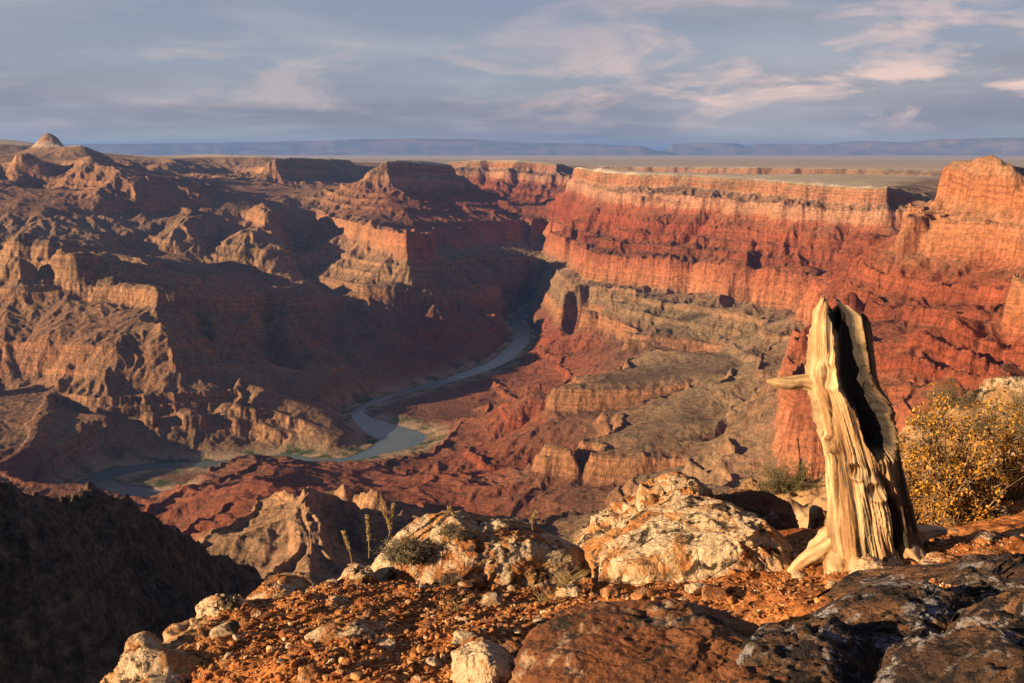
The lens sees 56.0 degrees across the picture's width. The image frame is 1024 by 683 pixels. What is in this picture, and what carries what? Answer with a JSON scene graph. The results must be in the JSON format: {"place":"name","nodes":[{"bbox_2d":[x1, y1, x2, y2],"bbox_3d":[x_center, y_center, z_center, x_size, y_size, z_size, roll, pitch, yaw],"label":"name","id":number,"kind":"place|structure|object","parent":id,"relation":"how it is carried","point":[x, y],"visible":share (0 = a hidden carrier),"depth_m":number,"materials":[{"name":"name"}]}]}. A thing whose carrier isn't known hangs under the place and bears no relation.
{"place":"outdoors","nodes":[
{"label":"outdoors","id":0,"kind":"place"},
{"bbox_2d":[80,305,529,496],"bbox_3d":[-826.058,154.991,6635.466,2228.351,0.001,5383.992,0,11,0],"label":"river","id":1,"kind":"structure","parent":0,"point":[391,437],"depth_m":4941.42,"materials":[{"name":"liquid"}]},
{"bbox_2d":[63,138,669,154],"bbox_3d":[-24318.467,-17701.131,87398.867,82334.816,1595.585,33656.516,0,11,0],"label":"mountains","id":2,"kind":"structure","parent":0,"point":[417,146],"depth_m":90714.56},
{"bbox_2d":[0,133,1023,682],"bbox_3d":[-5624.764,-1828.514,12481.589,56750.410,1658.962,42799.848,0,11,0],"label":"terrain","id":3,"kind":"structure","parent":0,"point":[246,317],"depth_m":5190.08,"materials":[{"name":"red stone"}]},
{"bbox_2d":[0,0,1023,150],"label":"sky","id":4,"kind":"structure","parent":0,"point":[652,74],"materials":[{"name":"blue"}]},
{"bbox_2d":[140,155,1023,159],"bbox_3d":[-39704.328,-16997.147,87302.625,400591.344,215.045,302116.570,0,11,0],"label":"plains","id":5,"kind":"structure","parent":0,"point":[787,157],"depth_m":47144.23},
{"bbox_2d":[183,390,1023,682],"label":"ground","id":6,"kind":"structure","parent":0,"point":[802,502],"depth_m":5.45,"materials":[{"name":"orange soil"}]},
{"bbox_2d":[116,678,131,682],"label":"rock","id":7,"kind":"object","parent":6,"relation":"on","point":[127,680],"visible":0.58,"depth_m":4.33,"materials":[{"name":"beige stone"}]},
{"bbox_2d":[120,631,163,659],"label":"rock","id":8,"kind":"object","parent":6,"relation":"on","point":[142,639],"visible":0.31,"depth_m":4.83,"materials":[{"name":"beige stone"}]},
{"bbox_2d":[100,647,205,682],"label":"rock","id":9,"kind":"object","parent":6,"relation":"on","point":[152,665],"visible":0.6,"depth_m":4.36,"materials":[{"name":"beige stone"}]},
{"bbox_2d":[162,620,189,641],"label":"rock","id":10,"kind":"object","parent":6,"relation":"on","point":[172,630],"visible":0.23,"depth_m":5.37,"materials":[{"name":"beige stone"}]},
{"bbox_2d":[188,618,195,626],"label":"rock","id":11,"kind":"object","parent":6,"relation":"on","point":[192,621],"visible":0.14,"depth_m":5.45,"materials":[{"name":"beige stone"}]},
{"bbox_2d":[163,619,222,649],"bbox_3d":[-1.562,1.659,4.998,0.681,0.321,0.666,-4,12,-20],"label":"rock","id":12,"kind":"object","parent":6,"relation":"on","point":[178,640],"visible":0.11,"depth_m":5.00,"materials":[{"name":"beige stone"}]},
{"bbox_2d":[196,631,208,638],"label":"stone","id":13,"kind":"object","parent":6,"relation":"on","point":[202,634],"visible":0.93,"depth_m":4.93,"materials":[{"name":"brown stone"}]},
{"bbox_2d":[209,620,238,637],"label":"stone","id":14,"kind":"object","parent":6,"relation":"on","point":[230,628],"visible":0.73,"depth_m":4.74,"materials":[{"name":"beige stone"}]},
{"bbox_2d":[195,593,256,624],"bbox_3d":[-1.617,1.677,5.518,0.530,0.458,0.541,0,11,0],"label":"rock","id":15,"kind":"object","parent":6,"relation":"on","point":[206,607],"visible":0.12,"depth_m":5.48,"materials":[{"name":"beige stone"}]},
{"bbox_2d":[222,652,234,659],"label":"stone","id":16,"kind":"object","parent":6,"relation":"on","point":[227,655],"visible":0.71,"depth_m":4.44,"materials":[{"name":"beige stone"}]},
{"bbox_2d":[243,598,263,602],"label":"rock","id":17,"kind":"object","parent":6,"relation":"on","point":[249,600],"visible":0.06,"depth_m":5.72,"materials":[{"name":"brown stone"}]},
{"bbox_2d":[251,608,261,616],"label":"stone","id":18,"kind":"object","parent":6,"relation":"on","point":[256,612],"visible":0.94,"depth_m":5.35,"materials":[{"name":"beige stone"}]},
{"bbox_2d":[258,611,274,620],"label":"stone","id":19,"kind":"object","parent":6,"relation":"on","point":[266,615],"visible":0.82,"depth_m":5.16,"materials":[{"name":"brown stone"}]},
{"bbox_2d":[261,595,285,602],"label":"rock","id":20,"kind":"object","parent":6,"relation":"on","point":[275,599],"depth_m":5.71,"materials":[{"name":"brown stone"}]},
{"bbox_2d":[262,583,285,598],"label":"rock","id":21,"kind":"object","parent":6,"relation":"on","point":[279,587],"visible":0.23,"depth_m":5.91,"materials":[{"name":"brown stone"}]},
{"bbox_2d":[246,573,312,598],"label":"rock","id":22,"kind":"object","parent":6,"relation":"on","point":[302,583],"visible":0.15,"depth_m":6.03,"materials":[{"name":"brown stone"}]},
{"bbox_2d":[273,593,289,597],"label":"stone","id":23,"kind":"object","parent":6,"relation":"on","point":[276,595],"visible":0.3,"depth_m":5.74,"materials":[{"name":"brown stone"}]},
{"bbox_2d":[274,584,294,593],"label":"rock","id":24,"kind":"object","parent":6,"relation":"on","point":[289,589],"visible":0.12,"depth_m":5.94,"materials":[{"name":"brown stone"}]},
{"bbox_2d":[293,625,304,629],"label":"stone","id":25,"kind":"object","parent":6,"relation":"on","point":[298,627],"visible":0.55,"depth_m":4.91,"materials":[{"name":"brown stone"}]},
{"bbox_2d":[296,663,323,682],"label":"stone","id":26,"kind":"object","parent":6,"relation":"on","point":[311,673],"visible":0.95,"depth_m":3.96,"materials":[{"name":"brown stone"}]},
{"bbox_2d":[305,585,314,592],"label":"rock","id":27,"kind":"object","parent":6,"relation":"on","point":[307,589],"visible":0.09,"depth_m":5.96,"materials":[{"name":"brown stone"}]},
{"bbox_2d":[320,596,350,608],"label":"rock","id":28,"kind":"object","parent":6,"relation":"on","point":[332,601],"visible":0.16,"depth_m":5.48,"materials":[{"name":"beige stone"}]},
{"bbox_2d":[304,618,389,643],"bbox_3d":[-0.795,1.501,4.696,0.465,0.271,0.325,-4,12,-22],"label":"rock","id":29,"kind":"object","parent":6,"relation":"on","point":[356,628],"visible":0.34,"depth_m":4.67,"materials":[{"name":"beige stone"}]},
{"bbox_2d":[337,564,379,585],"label":"rock","id":30,"kind":"object","parent":6,"relation":"on","point":[356,574],"visible":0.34,"depth_m":6.21,"materials":[{"name":"beige stone"}]},
{"bbox_2d":[340,530,351,561],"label":"dry stalk","id":31,"kind":"object","parent":30,"relation":"on","point":[346,540],"visible":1,"depth_m":6.27,"materials":[{"name":"beige plant"}]},
{"bbox_2d":[362,608,375,618],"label":"stone","id":32,"kind":"object","parent":6,"relation":"on","point":[367,613],"visible":0.88,"depth_m":5.09,"materials":[{"name":"brown stone"}]},
{"bbox_2d":[364,634,375,642],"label":"stone","id":33,"kind":"object","parent":6,"relation":"on","point":[367,637],"visible":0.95,"depth_m":4.42,"materials":[{"name":"brown stone"}]},
{"bbox_2d":[375,638,395,651],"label":"stone","id":34,"kind":"object","parent":6,"relation":"on","point":[389,644],"visible":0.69,"depth_m":4.41,"materials":[{"name":"beige stone"}]},
{"bbox_2d":[378,610,392,614],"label":"stone","id":35,"kind":"object","parent":6,"relation":"on","point":[382,612],"visible":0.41,"depth_m":5.26,"materials":[{"name":"brown stone"}]},
{"bbox_2d":[410,675,423,682],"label":"stone","id":36,"kind":"object","parent":6,"relation":"on","point":[416,679],"visible":1,"depth_m":3.89,"materials":[{"name":"beige stone"}]},
{"bbox_2d":[418,625,433,634],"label":"stone","id":37,"kind":"object","parent":6,"relation":"on","point":[423,628],"visible":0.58,"depth_m":4.58,"materials":[{"name":"brown stone"}]},
{"bbox_2d":[424,656,440,666],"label":"stone","id":38,"kind":"object","parent":6,"relation":"on","point":[433,661],"visible":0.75,"depth_m":4.10,"materials":[{"name":"beige stone"}]},
{"bbox_2d":[437,590,469,611],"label":"grass tuft","id":39,"kind":"object","parent":6,"relation":"on","point":[451,605],"visible":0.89,"depth_m":5.38,"materials":[{"name":"beige plant"}]},
{"bbox_2d":[452,636,462,644],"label":"stone","id":40,"kind":"object","parent":6,"relation":"on","point":[456,640],"visible":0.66,"depth_m":4.33,"materials":[{"name":"beige stone"}]},
{"bbox_2d":[454,630,476,641],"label":"stone","id":41,"kind":"object","parent":6,"relation":"on","point":[463,635],"visible":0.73,"depth_m":4.35,"materials":[{"name":"beige stone"}]},
{"bbox_2d":[458,578,484,590],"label":"stone","id":42,"kind":"object","parent":6,"relation":"on","point":[472,584],"visible":0.74,"depth_m":6.13,"materials":[{"name":"brown stone"}]},
{"bbox_2d":[466,594,476,602],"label":"stone","id":43,"kind":"object","parent":6,"relation":"on","point":[471,597],"visible":0.52,"depth_m":5.61,"materials":[{"name":"brown stone"}]},
{"bbox_2d":[370,510,591,588],"bbox_3d":[-0.242,1.498,6.625,1.627,0.634,0.990,0,11,0],"label":"boulder","id":44,"kind":"object","parent":6,"relation":"on","point":[491,550],"visible":0.45,"depth_m":6.36,"materials":[{"name":"beige stone"}]},
{"bbox_2d":[365,514,370,552],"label":"dry stalk","id":45,"kind":"object","parent":44,"relation":"on","point":[367,527],"visible":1,"depth_m":6.38,"materials":[{"name":"beige plant"}]},
{"bbox_2d":[380,506,391,544],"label":"dry stalk","id":46,"kind":"object","parent":44,"relation":"on","point":[387,519],"visible":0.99,"depth_m":6.49,"materials":[{"name":"beige plant"}]},
{"bbox_2d":[389,502,396,537],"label":"dry stalk","id":47,"kind":"object","parent":44,"relation":"on","point":[392,511],"visible":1,"depth_m":6.49,"materials":[{"name":"beige plant"}]},
{"bbox_2d":[369,533,437,565],"bbox_3d":[-0.697,1.366,6.342,0.440,0.230,0.284,4,12,18],"label":"grey shrub","id":48,"kind":"object","parent":44,"relation":"on","point":[403,553],"visible":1,"depth_m":6.31,"materials":[{"name":"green plant"}]},
{"bbox_2d":[435,519,465,540],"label":"grey shrub","id":49,"kind":"object","parent":44,"relation":"on","point":[449,533],"visible":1,"depth_m":6.31,"materials":[{"name":"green plant"}]},
{"bbox_2d":[447,505,455,518],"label":"dry stalk","id":50,"kind":"object","parent":44,"relation":"on","point":[452,513],"visible":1,"depth_m":6.53,"materials":[{"name":"beige plant"}]},
{"bbox_2d":[530,510,536,529],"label":"dry stalk","id":51,"kind":"object","parent":44,"relation":"on","point":[533,517],"visible":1,"depth_m":6.55,"materials":[{"name":"beige plant"}]},
{"bbox_2d":[450,637,514,682],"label":"boulder","id":52,"kind":"object","parent":6,"relation":"on","point":[481,660],"visible":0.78,"depth_m":3.79,"materials":[{"name":"beige stone"}]},
{"bbox_2d":[480,592,502,605],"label":"stone","id":53,"kind":"object","parent":6,"relation":"on","point":[488,598],"visible":0.72,"depth_m":5.51,"materials":[{"name":"beige stone"}]},
{"bbox_2d":[492,584,501,590],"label":"stone","id":54,"kind":"object","parent":6,"relation":"on","point":[496,587],"visible":0.91,"depth_m":6.12,"materials":[{"name":"brown stone"}]},
{"bbox_2d":[498,643,520,657],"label":"stone","id":55,"kind":"object","parent":6,"relation":"on","point":[512,648],"visible":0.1,"depth_m":4.12,"materials":[{"name":"brown stone"}]},
{"bbox_2d":[507,585,515,590],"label":"stone","id":56,"kind":"object","parent":6,"relation":"on","point":[511,588],"visible":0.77,"depth_m":6.09,"materials":[{"name":"beige stone"}]},
{"bbox_2d":[532,617,544,622],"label":"stone","id":57,"kind":"object","parent":6,"relation":"on","point":[538,620],"visible":0.48,"depth_m":4.83,"materials":[{"name":"beige stone"}]},
{"bbox_2d":[530,582,554,588],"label":"rock","id":58,"kind":"object","parent":6,"relation":"on","point":[542,585],"visible":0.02,"depth_m":6.17,"materials":[{"name":"beige stone"}]},
{"bbox_2d":[539,588,554,594],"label":"rock","id":59,"kind":"object","parent":6,"relation":"on","point":[544,590],"visible":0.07,"depth_m":6.03,"materials":[{"name":"brown stone"}]},
{"bbox_2d":[533,587,561,602],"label":"grass tuft","id":60,"kind":"object","parent":6,"relation":"on","point":[546,599],"visible":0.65,"depth_m":5.60,"materials":[{"name":"beige plant"}]},
{"bbox_2d":[549,564,589,586],"bbox_3d":[0.373,1.516,6.162,0.268,0.151,0.293,6,13,29],"label":"grass tuft","id":61,"kind":"object","parent":6,"relation":"on","point":[567,580],"visible":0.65,"depth_m":6.15,"materials":[{"name":"beige plant"}]},
{"bbox_2d":[554,577,608,598],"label":"boulder","id":62,"kind":"object","parent":6,"relation":"on","point":[590,586],"visible":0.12,"depth_m":5.72,"materials":[{"name":"beige stone"}]},
{"bbox_2d":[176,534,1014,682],"bbox_3d":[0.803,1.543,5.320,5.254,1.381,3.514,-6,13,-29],"label":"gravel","id":63,"kind":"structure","parent":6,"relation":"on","point":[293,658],"depth_m":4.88,"materials":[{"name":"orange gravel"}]},
{"bbox_2d":[602,586,619,597],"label":"stone","id":64,"kind":"object","parent":6,"relation":"on","point":[610,591],"visible":0.73,"depth_m":5.51,"materials":[{"name":"brown stone"}]},
{"bbox_2d":[509,598,759,682],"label":"boulder","id":65,"kind":"object","parent":6,"relation":"on","point":[674,640],"visible":0.78,"depth_m":3.67,"materials":[{"name":"brown stone"}]},
{"bbox_2d":[630,590,647,599],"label":"stone","id":66,"kind":"object","parent":6,"relation":"on","point":[638,594],"visible":0.93,"depth_m":5.35,"materials":[{"name":"orange stone"}]},
{"bbox_2d":[572,471,716,578],"bbox_3d":[1.153,1.651,8.000,1.789,1.080,1.385,0,11,0],"label":"boulder","id":67,"kind":"object","parent":6,"relation":"on","point":[600,532],"visible":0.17,"depth_m":7.98,"materials":[{"name":"beige stone"}]},
{"bbox_2d":[684,583,703,594],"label":"stone","id":68,"kind":"object","parent":6,"relation":"on","point":[693,588],"visible":0.58,"depth_m":5.34,"materials":[{"name":"beige stone"}]},
{"bbox_2d":[596,495,799,585],"bbox_3d":[1.296,1.493,6.600,1.524,0.759,1.232,0,11,0],"label":"boulder","id":69,"kind":"object","parent":6,"relation":"on","point":[686,538],"visible":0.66,"depth_m":6.20,"materials":[{"name":"beige stone"}]},
{"bbox_2d":[702,583,729,602],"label":"stone","id":70,"kind":"object","parent":6,"relation":"on","point":[711,592],"visible":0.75,"depth_m":5.21,"materials":[{"name":"brown stone"}]},
{"bbox_2d":[726,586,736,593],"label":"stone","id":71,"kind":"object","parent":6,"relation":"on","point":[730,589],"visible":0.59,"depth_m":5.44,"materials":[{"name":"brown stone"}]},
{"bbox_2d":[722,582,744,587],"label":"rock","id":72,"kind":"object","parent":6,"relation":"on","point":[727,584],"visible":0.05,"depth_m":5.65,"materials":[{"name":"orange stone"}]},
{"bbox_2d":[738,477,761,490],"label":"rock","id":73,"kind":"object","parent":6,"relation":"on","point":[746,483],"visible":0.51,"depth_m":15.45,"materials":[{"name":"beige stone"}]},
{"bbox_2d":[687,665,820,682],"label":"boulder","id":74,"kind":"object","parent":6,"relation":"on","point":[737,674],"visible":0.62,"depth_m":3.28,"materials":[{"name":"brown stone"}]},
{"bbox_2d":[713,489,798,529],"bbox_3d":[2.023,1.581,8.355,0.948,0.431,1.008,2,11,11],"label":"boulder","id":75,"kind":"object","parent":6,"relation":"on","point":[775,512],"visible":0.15,"depth_m":8.37,"materials":[{"name":"brown stone"}]},
{"bbox_2d":[751,454,811,496],"bbox_3d":[4.260,2.122,15.250,0.922,0.864,0.925,6,13,30],"label":"green bush","id":76,"kind":"object","parent":6,"relation":"on","point":[777,485],"visible":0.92,"depth_m":15.23,"materials":[{"name":"green plant"}]},
{"bbox_2d":[783,456,814,492],"bbox_3d":[4.563,2.083,15.166,0.505,0.644,0.586,5,12,22],"label":"green bush","id":77,"kind":"object","parent":6,"relation":"on","point":[802,480],"visible":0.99,"depth_m":15.12,"materials":[{"name":"green plant"}]},
{"bbox_2d":[791,570,806,578],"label":"stone","id":78,"kind":"object","parent":6,"relation":"on","point":[797,574],"visible":0.77,"depth_m":5.84,"materials":[{"name":"beige stone"}]},
{"bbox_2d":[736,615,881,682],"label":"boulder","id":79,"kind":"object","parent":6,"relation":"on","point":[831,649],"visible":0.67,"depth_m":3.37,"materials":[{"name":"grey stone"}]},
{"bbox_2d":[808,505,824,528],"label":"rock","id":80,"kind":"object","parent":6,"relation":"on","point":[816,518],"visible":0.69,"depth_m":8.98,"materials":[{"name":"stone"}]},
{"bbox_2d":[827,580,837,588],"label":"stone","id":81,"kind":"object","parent":6,"relation":"on","point":[830,583],"visible":0.38,"depth_m":5.17,"materials":[{"name":"beige stone"}]},
{"bbox_2d":[766,295,947,573],"bbox_3d":[2.166,0.677,5.648,1.257,1.825,0.970,0,11,0],"label":"dead tree stump","id":82,"kind":"object","parent":6,"relation":"on","point":[870,509],"visible":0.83,"depth_m":5.71,"materials":[{"name":"brown wood"}]},
{"bbox_2d":[849,553,887,573],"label":"rock","id":83,"kind":"object","parent":6,"relation":"on","point":[868,561],"visible":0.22,"depth_m":5.51,"materials":[{"name":"beige stone"}]},
{"bbox_2d":[804,578,968,655],"bbox_3d":[1.496,1.159,3.810,0.778,0.299,0.822,0,11,0],"label":"boulder","id":84,"kind":"object","parent":6,"relation":"on","point":[882,615],"visible":0.29,"depth_m":3.79,"materials":[{"name":"stone"}]},
{"bbox_2d":[899,433,923,523],"bbox_3d":[3.672,1.457,9.045,0.585,1.230,0.521,-4,12,-18],"label":"golden bush","id":85,"kind":"object","parent":6,"relation":"on","point":[908,471],"visible":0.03,"depth_m":9.04,"materials":[{"name":"yellow plant"}]},
{"bbox_2d":[807,552,1023,605],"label":"boulder","id":86,"kind":"object","parent":6,"relation":"on","point":[973,575],"visible":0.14,"depth_m":4.42,"materials":[{"name":"grey stone"}]},
{"bbox_2d":[905,404,936,429],"bbox_3d":[6.917,1.343,16.074,0.603,0.510,0.655,0,11,0],"label":"green bush","id":87,"kind":"object","parent":6,"relation":"on","point":[927,415],"visible":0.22,"depth_m":16.07,"materials":[{"name":"green plant"}]},
{"bbox_2d":[918,552,959,563],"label":"rock","id":88,"kind":"object","parent":6,"relation":"on","point":[925,560],"visible":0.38,"depth_m":5.40,"materials":[{"name":"beige stone"}]},
{"bbox_2d":[927,552,960,562],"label":"rock","id":89,"kind":"object","parent":6,"relation":"on","point":[949,557],"visible":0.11,"depth_m":5.38,"materials":[{"name":"beige stone"}]},
{"bbox_2d":[911,373,981,413],"bbox_3d":[7.405,0.894,16.352,0.986,0.755,1.047,-7,13,-31],"label":"green bush","id":90,"kind":"object","parent":6,"relation":"on","point":[951,391],"visible":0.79,"depth_m":16.29,"materials":[{"name":"green plant"}]},
{"bbox_2d":[873,623,1023,682],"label":"boulder","id":91,"kind":"object","parent":6,"relation":"on","point":[987,653],"visible":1,"depth_m":2.93,"materials":[{"name":"grey stone"}]},
{"bbox_2d":[948,528,958,533],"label":"stone","id":92,"kind":"object","parent":6,"relation":"on","point":[953,530],"visible":0.82,"depth_m":6.79,"materials":[{"name":"stone"}]},
{"bbox_2d":[897,381,1023,526],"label":"golden bush","id":93,"kind":"object","parent":6,"relation":"on","point":[946,489],"visible":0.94,"depth_m":8.00,"materials":[{"name":"yellow plant"}]},
{"bbox_2d":[947,397,1006,438],"bbox_3d":[7.021,1.173,14.304,0.984,0.726,0.960,0,11,0],"label":"green bush","id":94,"kind":"object","parent":6,"relation":"on","point":[980,427],"visible":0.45,"depth_m":14.29,"materials":[{"name":"green plant"}]},
{"bbox_2d":[941,589,1023,634],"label":"boulder","id":95,"kind":"object","parent":6,"relation":"on","point":[1004,610],"visible":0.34,"depth_m":3.45,"materials":[{"name":"stone"}]},
{"bbox_2d":[973,531,996,542],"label":"stone","id":96,"kind":"object","parent":6,"relation":"on","point":[984,536],"visible":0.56,"depth_m":5.88,"materials":[{"name":"beige stone"}]},
{"bbox_2d":[947,379,1023,502],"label":"golden bush","id":97,"kind":"object","parent":6,"relation":"on","point":[1008,462],"visible":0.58,"depth_m":8.80,"materials":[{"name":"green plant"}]},
{"bbox_2d":[970,547,1000,555],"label":"rock","id":98,"kind":"object","parent":6,"relation":"on","point":[982,551],"visible":0.16,"depth_m":5.31,"materials":[{"name":"stone"}]},
{"bbox_2d":[977,498,1009,520],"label":"rock","id":99,"kind":"object","parent":6,"relation":"on","point":[1002,510],"visible":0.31,"depth_m":7.95,"materials":[{"name":"brown stone"}]},
{"bbox_2d":[967,376,1023,436],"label":"boulder","id":100,"kind":"object","parent":6,"relation":"on","point":[1020,403],"visible":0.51,"depth_m":13.67,"materials":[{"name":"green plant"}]},
{"bbox_2d":[976,376,1023,416],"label":"rock","id":101,"kind":"object","parent":6,"relation":"on","point":[1009,382],"visible":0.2,"depth_m":16.06,"materials":[{"name":"beige stone"}]},
{"bbox_2d":[992,532,1007,538],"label":"stone","id":102,"kind":"object","parent":6,"relation":"on","point":[1001,535],"visible":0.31,"depth_m":6.22,"materials":[{"name":"brown stone"}]},
{"bbox_2d":[995,417,1023,444],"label":"green bush","id":103,"kind":"object","parent":6,"relation":"on","point":[1020,433],"visible":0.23,"depth_m":11.34,"materials":[{"name":"green plant"}]},
{"bbox_2d":[1009,530,1023,538],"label":"rock","id":104,"kind":"object","parent":6,"relation":"on","point":[1018,533],"visible":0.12,"depth_m":6.09,"materials":[{"name":"grey stone"}]},
{"bbox_2d":[661,138,1023,154],"bbox_3d":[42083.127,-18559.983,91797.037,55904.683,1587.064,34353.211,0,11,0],"label":"hills","id":105,"kind":"structure","parent":0,"point":[993,146],"depth_m":91944.00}
]}

